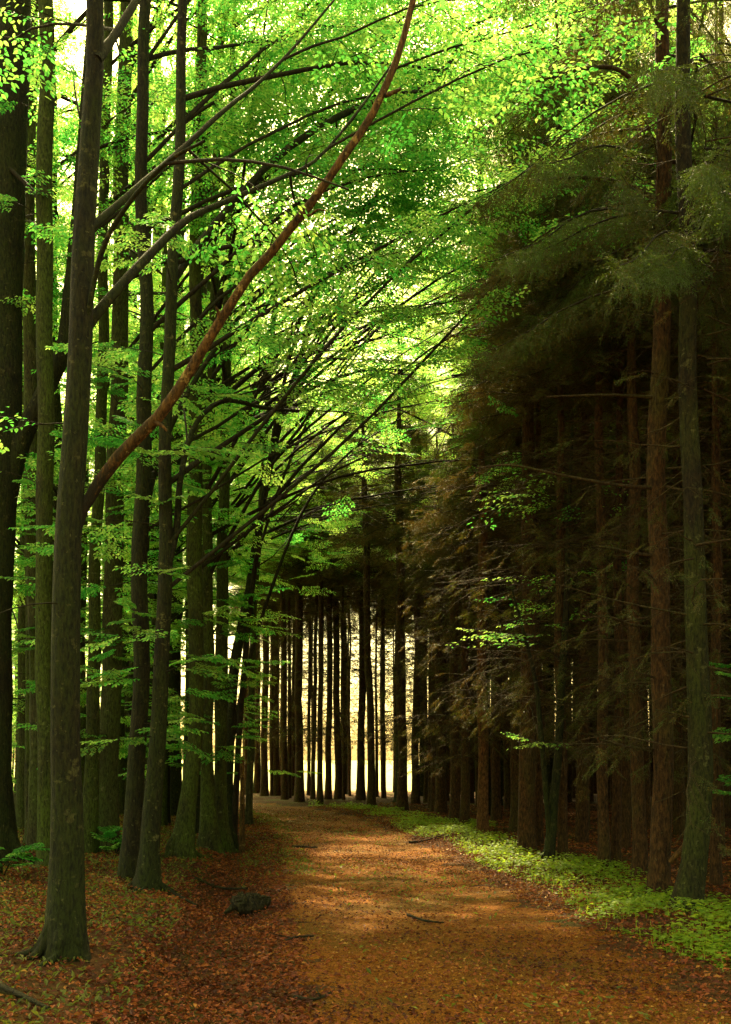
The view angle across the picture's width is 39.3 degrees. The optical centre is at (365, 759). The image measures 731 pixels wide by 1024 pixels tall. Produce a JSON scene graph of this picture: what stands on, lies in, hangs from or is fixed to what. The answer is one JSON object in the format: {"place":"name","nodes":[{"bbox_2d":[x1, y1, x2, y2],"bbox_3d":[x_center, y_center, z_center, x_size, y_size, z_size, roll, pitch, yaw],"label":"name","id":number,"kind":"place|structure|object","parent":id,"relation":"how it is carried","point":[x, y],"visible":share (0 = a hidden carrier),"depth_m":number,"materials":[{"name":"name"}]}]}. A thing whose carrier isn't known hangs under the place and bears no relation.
{"place":"outdoors","nodes":[
{"label":"outdoors","id":0,"kind":"place"},
{"bbox_2d":[0,761,730,1023],"bbox_3d":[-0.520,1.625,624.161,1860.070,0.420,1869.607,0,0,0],"label":"ground","id":1,"kind":"structure","parent":0,"point":[257,798],"depth_m":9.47,"materials":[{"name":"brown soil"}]},
{"bbox_2d":[0,842,49,875],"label":"fern","id":2,"kind":"object","parent":1,"relation":"on","point":[22,849],"visible":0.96,"depth_m":12.53,"materials":[{"name":"green plant"}]},
{"bbox_2d":[12,0,158,620],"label":"beech tree","id":3,"kind":"object","parent":1,"relation":"on","point":[79,68],"visible":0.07,"depth_m":24.46,"materials":[{"name":"green plant"}]},
{"bbox_2d":[14,22,169,578],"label":"beech tree","id":4,"kind":"object","parent":1,"relation":"on","point":[22,514],"visible":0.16,"depth_m":17.16,"materials":[{"name":"green plant"}]},
{"bbox_2d":[12,71,189,845],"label":"beech tree","id":5,"kind":"object","parent":1,"relation":"on","point":[26,649],"visible":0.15,"depth_m":17.71,"materials":[{"name":"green plant"}]},
{"bbox_2d":[12,75,191,829],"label":"beech tree","id":6,"kind":"object","parent":1,"relation":"on","point":[20,791],"visible":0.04,"depth_m":21.67,"materials":[{"name":"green plant"}]},
{"bbox_2d":[90,825,122,855],"bbox_3d":[-3.733,1.194,15.812,0.807,0.657,1.318,0,0,-37],"label":"bush","id":7,"kind":"object","parent":1,"relation":"on","point":[106,831],"visible":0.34,"depth_m":15.77,"materials":[{"name":"green plant"}]},
{"bbox_2d":[16,2,227,697],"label":"beech tree","id":8,"kind":"object","parent":1,"relation":"on","point":[57,395],"visible":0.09,"depth_m":19.77,"materials":[{"name":"green plant"}]},
{"bbox_2d":[12,0,240,611],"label":"beech tree","id":9,"kind":"object","parent":1,"relation":"on","point":[128,427],"visible":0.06,"depth_m":23.29,"materials":[{"name":"green plant"}]},
{"bbox_2d":[13,2,245,814],"bbox_3d":[-7.129,-9.741,28.191,7.863,22.823,7.136,0,0,19],"label":"beech tree","id":10,"kind":"object","parent":1,"relation":"on","point":[121,780],"visible":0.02,"depth_m":28.03,"materials":[{"name":"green plant"}]},
{"bbox_2d":[0,0,260,869],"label":"beech tree","id":11,"kind":"object","parent":1,"relation":"on","point":[44,467],"visible":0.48,"depth_m":13.93,"materials":[{"name":"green plant"}]},
{"bbox_2d":[14,62,247,790],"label":"beech tree","id":12,"kind":"object","parent":1,"relation":"on","point":[83,662],"visible":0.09,"depth_m":20.14,"materials":[{"name":"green plant"}]},
{"bbox_2d":[14,0,259,845],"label":"beech tree","id":13,"kind":"object","parent":1,"relation":"on","point":[29,341],"visible":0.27,"depth_m":17.21,"materials":[{"name":"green plant"}]},
{"bbox_2d":[0,0,310,865],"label":"beech tree","id":14,"kind":"object","parent":1,"relation":"on","point":[14,146],"visible":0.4,"depth_m":14.44,"materials":[{"name":"green plant"}]},
{"bbox_2d":[15,116,311,823],"bbox_3d":[-5.074,-6.386,23.568,7.202,16.157,8.812,0,0,-17],"label":"beech tree","id":15,"kind":"object","parent":1,"relation":"on","point":[154,596],"visible":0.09,"depth_m":23.47,"materials":[{"name":"green plant"}]},
{"bbox_2d":[38,0,298,736],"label":"beech tree","id":16,"kind":"object","parent":1,"relation":"on","point":[130,508],"visible":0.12,"depth_m":20.10,"materials":[{"name":"green plant"}]},
{"bbox_2d":[60,106,279,735],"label":"beech tree","id":17,"kind":"object","parent":1,"relation":"on","point":[156,281],"visible":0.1,"depth_m":24.50,"materials":[{"name":"green plant"}]},
{"bbox_2d":[57,78,313,826],"bbox_3d":[-5.211,-6.876,23.547,8.386,17.083,6.414,0,0,0],"label":"beech tree","id":18,"kind":"object","parent":1,"relation":"on","point":[164,820],"visible":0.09,"depth_m":23.35,"materials":[{"name":"green plant"}]},
{"bbox_2d":[89,116,294,767],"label":"beech tree","id":19,"kind":"object","parent":1,"relation":"on","point":[231,495],"visible":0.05,"depth_m":27.20,"materials":[{"name":"green plant"}]},
{"bbox_2d":[12,0,380,855],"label":"beech tree","id":20,"kind":"object","parent":1,"relation":"on","point":[92,762],"visible":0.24,"depth_m":16.12,"materials":[{"name":"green plant"}]},
{"bbox_2d":[36,203,371,642],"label":"beech tree","id":21,"kind":"object","parent":1,"relation":"on","point":[274,558],"visible":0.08,"depth_m":34.47,"materials":[{"name":"green plant"}]},
{"bbox_2d":[105,127,326,825],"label":"beech tree","id":22,"kind":"object","parent":1,"relation":"on","point":[252,697],"visible":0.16,"depth_m":24.54,"materials":[{"name":"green plant"}]},
{"bbox_2d":[62,6,388,700],"bbox_3d":[-3.774,-11.223,31.451,9.224,25.768,12.181,0,0,0],"label":"beech tree","id":23,"kind":"object","parent":1,"relation":"on","point":[132,254],"visible":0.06,"depth_m":32.64,"materials":[{"name":"green plant"}]},
{"bbox_2d":[35,0,438,791],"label":"beech tree","id":24,"kind":"object","parent":1,"relation":"on","point":[177,440],"visible":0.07,"depth_m":28.92,"materials":[{"name":"green plant"}]},
{"bbox_2d":[224,891,270,915],"bbox_3d":[-1.312,1.616,11.390,0.534,0.311,0.275,0,0,-9],"label":"rock","id":25,"kind":"object","parent":1,"relation":"on","point":[242,903],"visible":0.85,"depth_m":11.31,"materials":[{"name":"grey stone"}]},
{"bbox_2d":[239,757,263,852],"bbox_3d":[-2.120,0.917,19.001,0.475,1.922,0.116,0,0,0],"label":"dead stem","id":26,"kind":"object","parent":1,"relation":"on","point":[242,816],"visible":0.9,"depth_m":18.96,"materials":[{"name":"brown wood"}]},
{"bbox_2d":[12,0,519,851],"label":"beech tree","id":27,"kind":"object","parent":1,"relation":"on","point":[110,716],"visible":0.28,"depth_m":16.69,"materials":[{"name":"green plant"}]},
{"bbox_2d":[245,510,293,795],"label":"spruce tree","id":28,"kind":"object","parent":1,"relation":"on","point":[271,757],"visible":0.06,"depth_m":43.53,"materials":[{"name":"brown plant"}]},
{"bbox_2d":[229,459,312,795],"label":"spruce tree","id":29,"kind":"object","parent":1,"relation":"on","point":[264,786],"visible":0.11,"depth_m":42.54,"materials":[{"name":"brown plant"}]},
{"bbox_2d":[234,599,312,795],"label":"spruce tree","id":30,"kind":"object","parent":1,"relation":"on","point":[276,778],"visible":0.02,"depth_m":44.49,"materials":[{"name":"brown plant"}]},
{"bbox_2d":[238,430,335,799],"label":"spruce tree","id":31,"kind":"object","parent":1,"relation":"on","point":[284,776],"visible":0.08,"depth_m":39.09,"materials":[{"name":"brown plant"}]},
{"bbox_2d":[257,427,324,797],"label":"spruce tree","id":32,"kind":"object","parent":1,"relation":"on","point":[289,752],"visible":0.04,"depth_m":40.59,"materials":[{"name":"brown plant"}]},
{"bbox_2d":[114,0,474,815],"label":"beech tree","id":33,"kind":"object","parent":1,"relation":"on","point":[174,772],"visible":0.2,"depth_m":26.39,"materials":[{"name":"green plant"}]},
{"bbox_2d":[254,592,342,795],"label":"spruce tree","id":34,"kind":"object","parent":1,"relation":"on","point":[293,757],"visible":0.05,"depth_m":43.54,"materials":[{"name":"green plant"}]},
{"bbox_2d":[258,425,355,801],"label":"spruce tree","id":35,"kind":"object","parent":1,"relation":"on","point":[299,793],"visible":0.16,"depth_m":36.81,"materials":[{"name":"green plant"}]},
{"bbox_2d":[263,443,356,798],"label":"spruce tree","id":36,"kind":"object","parent":1,"relation":"on","point":[313,785],"visible":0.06,"depth_m":39.92,"materials":[{"name":"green plant"}]},
{"bbox_2d":[269,591,353,794],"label":"spruce tree","id":37,"kind":"object","parent":1,"relation":"on","point":[308,774],"visible":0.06,"depth_m":43.57,"materials":[{"name":"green plant"}]},
{"bbox_2d":[150,0,492,756],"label":"beech tree","id":38,"kind":"object","parent":1,"relation":"on","point":[430,292],"visible":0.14,"depth_m":23.94,"materials":[{"name":"green plant"}]},
{"bbox_2d":[265,413,382,803],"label":"spruce tree","id":39,"kind":"object","parent":1,"relation":"on","point":[320,726],"visible":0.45,"depth_m":35.48,"materials":[{"name":"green plant"}]},
{"bbox_2d":[23,0,634,879],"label":"beech tree","id":40,"kind":"object","parent":1,"relation":"on","point":[145,468],"visible":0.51,"depth_m":13.45,"materials":[{"name":"green plant"}]},
{"bbox_2d":[277,419,380,798],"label":"spruce tree","id":41,"kind":"object","parent":1,"relation":"on","point":[328,781],"visible":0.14,"depth_m":38.30,"materials":[{"name":"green plant"}]},
{"bbox_2d":[105,0,553,861],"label":"beech tree","id":42,"kind":"object","parent":1,"relation":"on","point":[181,842],"visible":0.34,"depth_m":16.29,"materials":[{"name":"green plant"}]},
{"bbox_2d":[0,0,675,968],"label":"beech tree","id":43,"kind":"object","parent":1,"relation":"on","point":[64,932],"visible":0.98,"depth_m":7.92,"materials":[{"name":"green plant"}]},
{"bbox_2d":[287,420,390,799],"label":"spruce tree","id":44,"kind":"object","parent":1,"relation":"on","point":[343,675],"visible":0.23,"depth_m":37.58,"materials":[{"name":"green plant"}]},
{"bbox_2d":[287,458,390,798],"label":"spruce tree","id":45,"kind":"object","parent":1,"relation":"on","point":[338,782],"visible":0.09,"depth_m":40.75,"materials":[{"name":"brown plant"}]},
{"bbox_2d":[240,298,439,793],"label":"beech tree","id":46,"kind":"object","parent":1,"relation":"on","point":[346,771],"visible":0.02,"depth_m":45.87,"materials":[{"name":"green plant"}]},
{"bbox_2d":[122,0,564,834],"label":"beech tree","id":47,"kind":"object","parent":1,"relation":"on","point":[262,372],"visible":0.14,"depth_m":21.04,"materials":[{"name":"green plant"}]},
{"bbox_2d":[314,586,393,795],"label":"spruce tree","id":48,"kind":"object","parent":1,"relation":"on","point":[356,715],"visible":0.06,"depth_m":43.59,"materials":[{"name":"brown plant"}]},
{"bbox_2d":[312,436,413,799],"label":"spruce tree","id":49,"kind":"object","parent":1,"relation":"on","point":[360,788],"visible":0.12,"depth_m":39.06,"materials":[{"name":"brown plant"}]},
{"bbox_2d":[215,250,514,802],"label":"beech tree","id":50,"kind":"object","parent":1,"relation":"on","point":[347,554],"visible":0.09,"depth_m":35.68,"materials":[{"name":"green plant"}]},
{"bbox_2d":[0,802,730,1023],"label":"fallen leaves","id":51,"kind":"object","parent":1,"relation":"on","point":[267,1009],"visible":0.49,"depth_m":8.88,"materials":[{"name":"brown plant"}]},
{"bbox_2d":[121,0,609,855],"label":"beech tree","id":52,"kind":"object","parent":1,"relation":"on","point":[209,832],"visible":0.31,"depth_m":17.82,"materials":[{"name":"green plant"}]},
{"bbox_2d":[305,354,429,808],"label":"spruce tree","id":53,"kind":"object","parent":1,"relation":"on","point":[371,786],"visible":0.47,"depth_m":31.38,"materials":[{"name":"green plant"}]},
{"bbox_2d":[9,0,730,894],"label":"beech tree","id":54,"kind":"object","parent":1,"relation":"on","point":[147,874],"visible":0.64,"depth_m":12.86,"materials":[{"name":"green plant"}]},
{"bbox_2d":[339,509,411,796],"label":"spruce tree","id":55,"kind":"object","parent":1,"relation":"on","point":[376,753],"visible":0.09,"depth_m":41.84,"materials":[{"name":"brown plant"}]},
{"bbox_2d":[265,11,491,815],"bbox_3d":[0.651,-10.876,28.444,8.362,25.127,12.035,0,0,0],"label":"beech tree","id":56,"kind":"object","parent":1,"relation":"on","point":[418,301],"visible":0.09,"depth_m":28.42,"materials":[{"name":"green plant"}]},
{"bbox_2d":[343,440,420,797],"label":"spruce tree","id":57,"kind":"object","parent":1,"relation":"on","point":[383,786],"visible":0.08,"depth_m":39.93,"materials":[{"name":"brown plant"}]},
{"bbox_2d":[306,238,476,795],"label":"beech tree","id":58,"kind":"object","parent":1,"relation":"on","point":[421,781],"visible":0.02,"depth_m":43.32,"materials":[{"name":"green plant"}]},
{"bbox_2d":[100,0,692,854],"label":"beech tree","id":59,"kind":"object","parent":1,"relation":"on","point":[220,706],"visible":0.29,"depth_m":18.38,"materials":[{"name":"green plant"}]},
{"bbox_2d":[334,339,461,811],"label":"spruce tree","id":60,"kind":"object","parent":1,"relation":"on","point":[402,793],"visible":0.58,"depth_m":29.88,"materials":[{"name":"green plant"}]},
{"bbox_2d":[202,1,598,850],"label":"beech tree","id":61,"kind":"object","parent":1,"relation":"on","point":[234,715],"visible":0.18,"depth_m":19.34,"materials":[{"name":"green plant"}]},
{"bbox_2d":[361,394,449,803],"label":"spruce tree","id":62,"kind":"object","parent":1,"relation":"on","point":[415,793],"visible":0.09,"depth_m":34.82,"materials":[{"name":"brown plant"}]},
{"bbox_2d":[370,436,471,802],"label":"spruce tree","id":63,"kind":"object","parent":1,"relation":"on","point":[425,794],"visible":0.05,"depth_m":36.16,"materials":[{"name":"brown plant"}]},
{"bbox_2d":[361,449,491,811],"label":"spruce tree","id":64,"kind":"object","parent":1,"relation":"on","point":[432,793],"visible":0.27,"depth_m":29.91,"materials":[{"name":"brown plant"}]},
{"bbox_2d":[378,460,477,807],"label":"spruce tree","id":65,"kind":"object","parent":1,"relation":"on","point":[429,770],"visible":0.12,"depth_m":31.73,"materials":[{"name":"brown plant"}]},
{"bbox_2d":[370,435,506,813],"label":"spruce tree","id":66,"kind":"object","parent":1,"relation":"on","point":[440,806],"visible":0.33,"depth_m":28.13,"materials":[{"name":"brown plant"}]},
{"bbox_2d":[188,0,698,736],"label":"beech tree","id":67,"kind":"object","parent":1,"relation":"on","point":[456,372],"visible":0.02,"depth_m":20.54,"materials":[{"name":"green plant"}]},
{"bbox_2d":[352,413,535,824],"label":"spruce tree","id":68,"kind":"object","parent":1,"relation":"on","point":[454,808],"visible":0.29,"depth_m":24.53,"materials":[{"name":"brown plant"}]},
{"bbox_2d":[323,159,590,805],"bbox_3d":[4.541,-8.938,33.484,12.837,21.240,12.972,0,0,0],"label":"beech tree","id":69,"kind":"object","parent":1,"relation":"on","point":[429,408],"visible":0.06,"depth_m":33.47,"materials":[{"name":"green plant"}]},
{"bbox_2d":[388,395,552,825],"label":"spruce tree","id":70,"kind":"object","parent":1,"relation":"on","point":[464,816],"visible":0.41,"depth_m":23.05,"materials":[{"name":"brown plant"}]},
{"bbox_2d":[401,376,545,761],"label":"spruce tree","id":71,"kind":"object","parent":1,"relation":"on","point":[474,705],"visible":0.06,"depth_m":26.93,"materials":[{"name":"brown plant"}]},
{"bbox_2d":[365,355,593,833],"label":"spruce tree","id":72,"kind":"object","parent":1,"relation":"on","point":[482,823],"visible":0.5,"depth_m":20.99,"materials":[{"name":"brown plant"}]},
{"bbox_2d":[415,341,577,821],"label":"spruce tree","id":73,"kind":"object","parent":1,"relation":"on","point":[496,811],"visible":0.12,"depth_m":25.18,"materials":[{"name":"brown plant"}]},
{"bbox_2d":[349,1,654,798],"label":"beech tree","id":74,"kind":"object","parent":1,"relation":"on","point":[549,774],"visible":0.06,"depth_m":32.93,"materials":[{"name":"green plant"}]},
{"bbox_2d":[444,296,572,810],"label":"spruce tree","id":75,"kind":"object","parent":1,"relation":"on","point":[507,791],"visible":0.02,"depth_m":30.08,"materials":[{"name":"brown plant"}]},
{"bbox_2d":[410,204,614,831],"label":"spruce tree","id":76,"kind":"object","parent":1,"relation":"on","point":[514,780],"visible":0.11,"depth_m":21.50,"materials":[{"name":"brown plant"}]},
{"bbox_2d":[401,133,628,851],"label":"spruce tree","id":77,"kind":"object","parent":1,"relation":"on","point":[526,835],"visible":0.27,"depth_m":16.91,"materials":[{"name":"brown plant"}]},
{"bbox_2d":[308,798,730,969],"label":"verge herbs","id":78,"kind":"object","parent":1,"relation":"on","point":[634,900],"visible":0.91,"depth_m":11.67,"materials":[{"name":"green plant"}]},
{"bbox_2d":[416,2,648,847],"bbox_3d":[2.850,-5.389,17.241,4.122,13.973,4.381,0,0,0],"label":"spruce tree","id":79,"kind":"object","parent":1,"relation":"on","point":[539,804],"visible":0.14,"depth_m":17.22,"materials":[{"name":"brown plant"}]},
{"bbox_2d":[446,424,649,862],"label":"beech tree","id":80,"kind":"object","parent":1,"relation":"on","point":[551,811],"visible":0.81,"depth_m":15.04,"materials":[{"name":"green plant"}]},
{"bbox_2d":[416,0,699,862],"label":"spruce tree","id":81,"kind":"object","parent":1,"relation":"on","point":[562,844],"visible":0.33,"depth_m":15.18,"materials":[{"name":"brown plant"}]},
{"bbox_2d":[472,49,650,836],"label":"spruce tree","id":82,"kind":"object","parent":1,"relation":"on","point":[511,749],"visible":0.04,"depth_m":20.28,"materials":[{"name":"brown plant"}]},
{"bbox_2d":[475,2,681,844],"bbox_3d":[4.038,-6.196,18.755,4.118,15.816,4.349,0,0,-2],"label":"spruce tree","id":83,"kind":"object","parent":1,"relation":"on","point":[582,823],"visible":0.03,"depth_m":18.61,"materials":[{"name":"brown plant"}]},
{"bbox_2d":[430,0,730,901],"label":"spruce tree","id":84,"kind":"object","parent":1,"relation":"on","point":[660,826],"visible":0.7,"depth_m":11.10,"materials":[{"name":"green plant"}]},
{"bbox_2d":[435,0,730,913],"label":"spruce tree","id":85,"kind":"object","parent":1,"relation":"on","point":[681,256],"visible":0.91,"depth_m":10.14,"materials":[{"name":"green plant"}]},
{"bbox_2d":[486,1,682,788],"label":"spruce tree","id":86,"kind":"object","parent":1,"relation":"on","point":[574,591],"visible":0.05,"depth_m":24.77,"materials":[{"name":"brown plant"}]},
{"bbox_2d":[497,98,673,830],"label":"spruce tree","id":87,"kind":"object","parent":1,"relation":"on","point":[579,603],"visible":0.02,"depth_m":21.88,"materials":[{"name":"brown plant"}]},
{"bbox_2d":[458,0,730,870],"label":"spruce tree","id":88,"kind":"object","parent":1,"relation":"on","point":[603,846],"visible":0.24,"depth_m":14.35,"materials":[{"name":"green plant"}]},
{"bbox_2d":[459,1,730,868],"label":"spruce tree","id":89,"kind":"object","parent":1,"relation":"on","point":[616,832],"visible":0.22,"depth_m":14.62,"materials":[{"name":"brown plant"}]},
{"bbox_2d":[464,3,730,877],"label":"spruce tree","id":90,"kind":"object","parent":1,"relation":"on","point":[639,839],"visible":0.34,"depth_m":13.37,"materials":[{"name":"brown plant"}]},
{"bbox_2d":[495,0,730,849],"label":"spruce tree","id":91,"kind":"object","parent":1,"relation":"on","point":[626,816],"visible":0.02,"depth_m":17.24,"materials":[{"name":"brown plant"}]},
{"bbox_2d":[546,155,730,829],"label":"spruce tree","id":92,"kind":"object","parent":1,"relation":"on","point":[647,796],"visible":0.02,"depth_m":22.30,"materials":[{"name":"brown plant"}]},
{"bbox_2d":[556,2,730,887],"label":"spruce tree","id":93,"kind":"object","parent":1,"relation":"on","point":[715,872],"visible":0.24,"depth_m":12.67,"materials":[{"name":"brown plant"}]},
{"bbox_2d":[566,0,730,818],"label":"spruce tree","id":94,"kind":"object","parent":1,"relation":"on","point":[685,750],"depth_m":25.04,"materials":[{"name":"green plant"}]},
{"bbox_2d":[590,0,730,836],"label":"spruce tree","id":95,"kind":"object","parent":1,"relation":"on","point":[678,811],"visible":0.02,"depth_m":20.07,"materials":[{"name":"brown plant"}]},
{"bbox_2d":[593,49,730,860],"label":"spruce tree","id":96,"kind":"object","parent":1,"relation":"on","point":[722,787],"visible":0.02,"depth_m":15.78,"materials":[{"name":"brown plant"}]},
{"bbox_2d":[611,2,730,818],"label":"spruce tree","id":97,"kind":"object","parent":1,"relation":"on","point":[727,812],"visible":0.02,"depth_m":27.32,"materials":[{"name":"brown plant"}]},
{"bbox_2d":[630,109,730,795],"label":"spruce tree","id":98,"kind":"object","parent":1,"relation":"on","point":[648,393],"visible":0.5,"depth_m":10.48,"materials":[{"name":"green plant"}]},
{"bbox_2d":[639,88,730,786],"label":"spruce tree","id":99,"kind":"object","parent":1,"relation":"on","point":[723,710],"visible":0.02,"depth_m":21.44,"materials":[{"name":"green plant"}]},
{"bbox_2d":[641,82,730,762],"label":"spruce tree","id":100,"kind":"object","parent":1,"relation":"on","point":[707,560],"visible":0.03,"depth_m":18.27,"materials":[{"name":"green plant"}]},
{"bbox_2d":[651,3,730,732],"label":"spruce tree","id":101,"kind":"object","parent":1,"relation":"on","point":[698,379],"visible":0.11,"depth_m":14.46,"materials":[{"name":"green plant"}]},
{"bbox_2d":[709,628,730,794],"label":"bush","id":102,"kind":"object","parent":1,"relation":"on","point":[719,736],"visible":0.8,"depth_m":10.60,"materials":[{"name":"green plant"}]},
{"bbox_2d":[12,0,730,760],"label":"sky","id":103,"kind":"structure","parent":0,"point":[82,8],"materials":[{"name":"white"}]},
{"bbox_2d":[239,803,730,1023],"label":"path","id":104,"kind":"structure","parent":0,"point":[397,883],"depth_m":8.88,"materials":[{"name":"brown soil"}]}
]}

